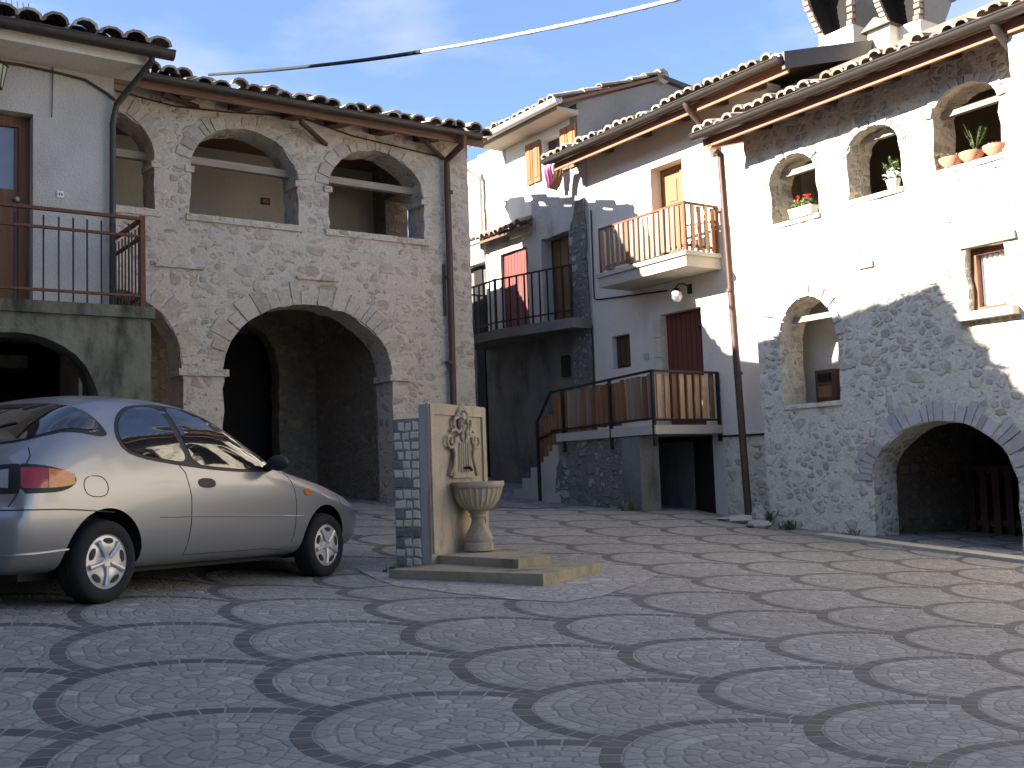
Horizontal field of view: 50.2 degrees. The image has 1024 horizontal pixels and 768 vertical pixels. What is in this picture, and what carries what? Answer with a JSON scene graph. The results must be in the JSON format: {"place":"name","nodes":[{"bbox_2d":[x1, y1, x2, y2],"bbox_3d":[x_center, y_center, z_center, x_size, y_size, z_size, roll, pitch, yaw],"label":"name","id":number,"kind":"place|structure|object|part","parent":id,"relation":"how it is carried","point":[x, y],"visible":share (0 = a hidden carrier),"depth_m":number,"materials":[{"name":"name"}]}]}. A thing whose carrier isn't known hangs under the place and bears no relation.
{"place":"outdoors","nodes":[
{"label":"outdoors","id":0,"kind":"place"},
{"bbox_2d":[1,0,996,234],"label":"sky","id":1,"kind":"structure","parent":0,"point":[486,83],"materials":[{"name":"blue"}]},
{"bbox_2d":[0,496,1023,767],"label":"ground","id":2,"kind":"structure","parent":0,"point":[714,642],"depth_m":5.34,"materials":[{"name":"grey stone"}]},
{"bbox_2d":[0,1,175,402],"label":"plaster house","id":3,"kind":"structure","parent":2,"relation":"on","point":[69,326],"depth_m":11.70,"materials":[{"name":"white paint"}]},
{"bbox_2d":[0,59,8,89],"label":"wall lantern","id":4,"kind":"object","parent":3,"relation":"attached to","point":[4,66],"depth_m":11.20,"materials":[{"name":"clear glass"}]},
{"bbox_2d":[0,114,29,298],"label":"door","id":5,"kind":"structure","parent":3,"relation":"in","point":[14,131],"depth_m":11.69,"materials":[{"name":"brown wood"}]},
{"bbox_2d":[0,0,30,20],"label":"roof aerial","id":6,"kind":"object","parent":3,"relation":"attached to","point":[24,13],"visible":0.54,"depth_m":11.35,"materials":[{"name":"metal"}]},
{"bbox_2d":[0,396,355,603],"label":"parked car","id":7,"kind":"object","parent":2,"relation":"on","point":[102,499],"visible":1,"depth_m":7.36,"materials":[{"name":"grey paint"}]},
{"bbox_3d":[-3.454,0.291,7.190,1.443,0.343,0.661,-4,-7,24],"label":"rear window","id":8,"kind":"part","parent":7,"relation":"part of","materials":[{"name":"black glass"}]},
{"bbox_3d":[-2.336,0.408,8.060,0.244,0.475,1.709,-4,-7,24],"label":"side window","id":9,"kind":"part","parent":7,"relation":"part of","materials":[{"name":"black glass"}]},
{"bbox_2d":[114,60,492,502],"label":"arcade house","id":10,"kind":"structure","parent":2,"relation":"on","point":[278,224],"depth_m":15.88,"materials":[{"name":"stone"}]},
{"bbox_2d":[208,0,679,75],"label":"overhead cable","id":11,"kind":"object","parent":10,"relation":"attached to","point":[581,21],"visible":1,"depth_m":9.31,"materials":[{"name":"rubber"}]},
{"bbox_2d":[356,561,657,601],"bbox_3d":[-0.309,1.540,8.761,2.748,0.126,2.297,-4,-5,23],"label":"paving band","id":12,"kind":"object","parent":2,"relation":"on","point":[609,578],"visible":0.56,"depth_m":8.21,"materials":[{"name":"grey stone"}]},
{"bbox_2d":[383,564,405,571],"bbox_3d":[-1.013,1.594,9.483,0.213,0.070,0.165,-2,-5,0],"label":"weed","id":13,"kind":"object","parent":12,"relation":"on","point":[392,567],"visible":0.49,"depth_m":9.46,"materials":[{"name":"green plant"}]},
{"bbox_2d":[389,403,601,585],"bbox_3d":[-0.136,0.978,9.395,1.861,1.697,1.816,-5,-6,28],"label":"wall fountain","id":14,"kind":"object","parent":12,"relation":"on","point":[447,494],"depth_m":9.62,"materials":[{"name":"stone"}]},
{"bbox_2d":[470,135,597,483],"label":"alley house","id":15,"kind":"structure","parent":2,"relation":"on","point":[532,319],"depth_m":18.81,"materials":[{"name":"paint"}]},
{"bbox_2d":[551,235,570,319],"bbox_3d":[0.947,-1.732,18.498,0.060,1.538,0.784,1,-6,-34],"label":"door","id":16,"kind":"structure","parent":15,"relation":"in","point":[560,247],"depth_m":18.61,"materials":[{"name":"brown wood"}]},
{"bbox_2d":[467,68,692,268],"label":"tall gable house","id":17,"kind":"structure","parent":2,"relation":"on","point":[504,173],"depth_m":19.00,"materials":[{"name":"white paint"}]},
{"bbox_2d":[525,123,577,185],"bbox_3d":[0.736,-3.874,18.597,0.260,0.717,1.411,1,-6,-34],"label":"window","id":18,"kind":"structure","parent":17,"relation":"in","point":[568,134],"depth_m":18.80,"materials":[{"name":"brown wood"}]},
{"bbox_2d":[620,501,636,510],"bbox_3d":[1.574,1.642,14.753,0.297,0.138,0.200,-3,-5,7],"label":"weed","id":19,"kind":"object","parent":2,"relation":"on","point":[623,508],"visible":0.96,"depth_m":14.72,"materials":[{"name":"green plant"}]},
{"bbox_2d":[514,40,873,515],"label":"house","id":20,"kind":"structure","parent":2,"relation":"on","point":[656,406],"depth_m":15.50,"materials":[{"name":"white paint"}]},
{"bbox_2d":[544,164,552,187],"bbox_3d":[0.620,-3.457,18.116,0.185,0.446,0.158,-5,-6,29],"label":"hanging cloth","id":21,"kind":"object","parent":20,"relation":"hanging from","point":[548,173],"visible":0.86,"depth_m":18.07,"materials":[{"name":"pink fabric"}]},
{"bbox_2d":[549,164,562,189],"bbox_3d":[0.760,-3.402,17.893,0.167,0.416,0.301,1,-6,-34],"label":"hanging cloth","id":22,"kind":"object","parent":20,"relation":"hanging from","point":[557,179],"visible":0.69,"depth_m":17.93,"materials":[{"name":"brown fabric"}]},
{"bbox_2d":[617,334,630,368],"bbox_3d":[1.787,-0.502,17.024,0.055,0.517,0.432,1,-6,-34],"label":"window","id":23,"kind":"structure","parent":20,"relation":"in","point":[623,342],"depth_m":17.04,"materials":[{"name":"brown wood"}]},
{"bbox_2d":[660,163,683,254],"bbox_3d":[2.491,-2.479,16.265,0.088,1.569,0.682,1,-6,-34],"label":"balcony door","id":24,"kind":"structure","parent":20,"relation":"in","point":[671,178],"depth_m":16.37,"materials":[{"name":"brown wood"}]},
{"bbox_2d":[670,283,691,302],"bbox_3d":[2.409,-1.304,15.677,0.310,0.282,0.170,1,-6,-30],"label":"wall lamp","id":25,"kind":"object","parent":20,"relation":"attached to","point":[676,295],"visible":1,"depth_m":15.60,"materials":[{"name":"white glass"}]},
{"bbox_2d":[666,308,706,424],"bbox_3d":[2.534,-0.215,15.855,0.210,1.701,0.860,1,-6,-34],"label":"entrance door","id":26,"kind":"structure","parent":20,"relation":"in","point":[684,329],"depth_m":15.94,"materials":[{"name":"red wood"}]},
{"bbox_2d":[658,435,715,512],"bbox_3d":[2.328,1.691,15.905,0.053,1.802,1.714,1,-6,-34],"label":"cellar door","id":27,"kind":"structure","parent":20,"relation":"in","point":[686,464],"depth_m":15.61,"materials":[{"name":"paint"}]},
{"bbox_2d":[716,515,752,523],"bbox_3d":[2.844,1.718,13.796,0.552,0.136,0.329,-2,-5,0],"label":"flat stone","id":28,"kind":"object","parent":2,"relation":"on","point":[744,519],"visible":0.65,"depth_m":13.70,"materials":[{"name":"grey stone"}]},
{"bbox_2d":[751,503,766,520],"bbox_3d":[3.104,1.677,13.734,0.216,0.374,0.183,-2,-5,0],"label":"boulder","id":29,"kind":"object","parent":2,"relation":"on","point":[759,512],"visible":0.54,"depth_m":13.70,"materials":[{"name":"grey stone"}]},
{"bbox_2d":[746,520,771,528],"bbox_3d":[2.988,1.712,13.288,0.304,0.130,0.248,-2,-5,0],"label":"flat stone","id":30,"kind":"object","parent":2,"relation":"on","point":[761,524],"visible":0.77,"depth_m":13.19,"materials":[{"name":"grey stone"}]},
{"bbox_2d":[765,510,779,524],"bbox_3d":[3.172,1.686,13.811,0.396,0.198,0.333,-2,-5,0],"label":"weed","id":31,"kind":"object","parent":2,"relation":"on","point":[769,515],"visible":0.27,"depth_m":13.80,"materials":[{"name":"green plant"}]},
{"bbox_2d":[778,520,795,529],"bbox_3d":[3.381,1.713,13.356,0.245,0.129,0.188,0,-5,-22],"label":"weed","id":32,"kind":"object","parent":2,"relation":"on","point":[789,526],"visible":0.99,"depth_m":13.33,"materials":[{"name":"green plant"}]},
{"bbox_2d":[838,529,860,535],"bbox_3d":[3.826,1.690,12.385,0.266,0.096,0.176,-2,-5,0],"label":"weed","id":33,"kind":"object","parent":2,"relation":"on","point":[855,533],"visible":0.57,"depth_m":12.35,"materials":[{"name":"green plant"}]},
{"bbox_2d":[688,0,1023,550],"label":"stone house","id":34,"kind":"structure","parent":2,"relation":"on","point":[890,326],"depth_m":12.88,"materials":[{"name":"white stone"}]},
{"bbox_2d":[787,194,818,220],"bbox_3d":[3.596,-2.213,13.662,0.212,0.317,0.476,1,-6,-34],"label":"flower box","id":35,"kind":"object","parent":34,"relation":"on","point":[804,208],"visible":1,"depth_m":13.56,"materials":[{"name":"white plastic"}]},
{"bbox_2d":[880,156,900,189],"bbox_3d":[4.371,-2.427,12.539,0.234,0.391,0.240,1,-6,-34],"label":"potted plant","id":36,"kind":"object","parent":34,"relation":"on","point":[892,182],"visible":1,"depth_m":12.50,"materials":[{"name":"white plant"}]},
{"bbox_2d":[935,150,962,169],"bbox_3d":[4.775,-2.439,11.963,0.260,0.304,0.336,1,-6,-34],"label":"terracotta bowl","id":37,"kind":"object","parent":34,"relation":"on","point":[947,161],"visible":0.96,"depth_m":11.86,"materials":[{"name":"orange ceramic"}]},
{"bbox_2d":[958,125,987,162],"bbox_3d":[4.931,-2.576,11.726,0.271,0.390,0.299,0,-5,-22],"label":"potted plant","id":38,"kind":"object","parent":34,"relation":"on","point":[974,153],"visible":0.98,"depth_m":11.66,"materials":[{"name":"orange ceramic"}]},
{"bbox_2d":[953,229,1019,322],"bbox_3d":[5.084,-1.123,11.575,0.420,0.872,0.710,1,-6,-34],"label":"window","id":39,"kind":"structure","parent":34,"relation":"in","point":[989,277],"depth_m":11.64,"materials":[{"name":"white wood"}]},
{"bbox_2d":[982,141,1004,155],"bbox_3d":[5.088,-2.482,11.507,0.260,0.154,0.264,1,-6,-34],"label":"terracotta bowl","id":40,"kind":"object","parent":34,"relation":"on","point":[991,148],"visible":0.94,"depth_m":11.43,"materials":[{"name":"orange ceramic"}]},
{"bbox_2d":[989,23,1023,117],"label":"corner house","id":41,"kind":"structure","parent":34,"relation":"attached to","point":[1012,44],"depth_m":10.85,"materials":[{"name":"white paint"}]},
{"bbox_2d":[813,533,1023,563],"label":"kerb","id":42,"kind":"structure","parent":2,"relation":"on","point":[953,551],"depth_m":11.02,"materials":[{"name":"stone"}]},
{"bbox_2d":[488,477,577,508],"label":"alley path","id":43,"kind":"structure","parent":0,"point":[507,498],"depth_m":16.21,"materials":[{"name":"grey stone"}]}
]}

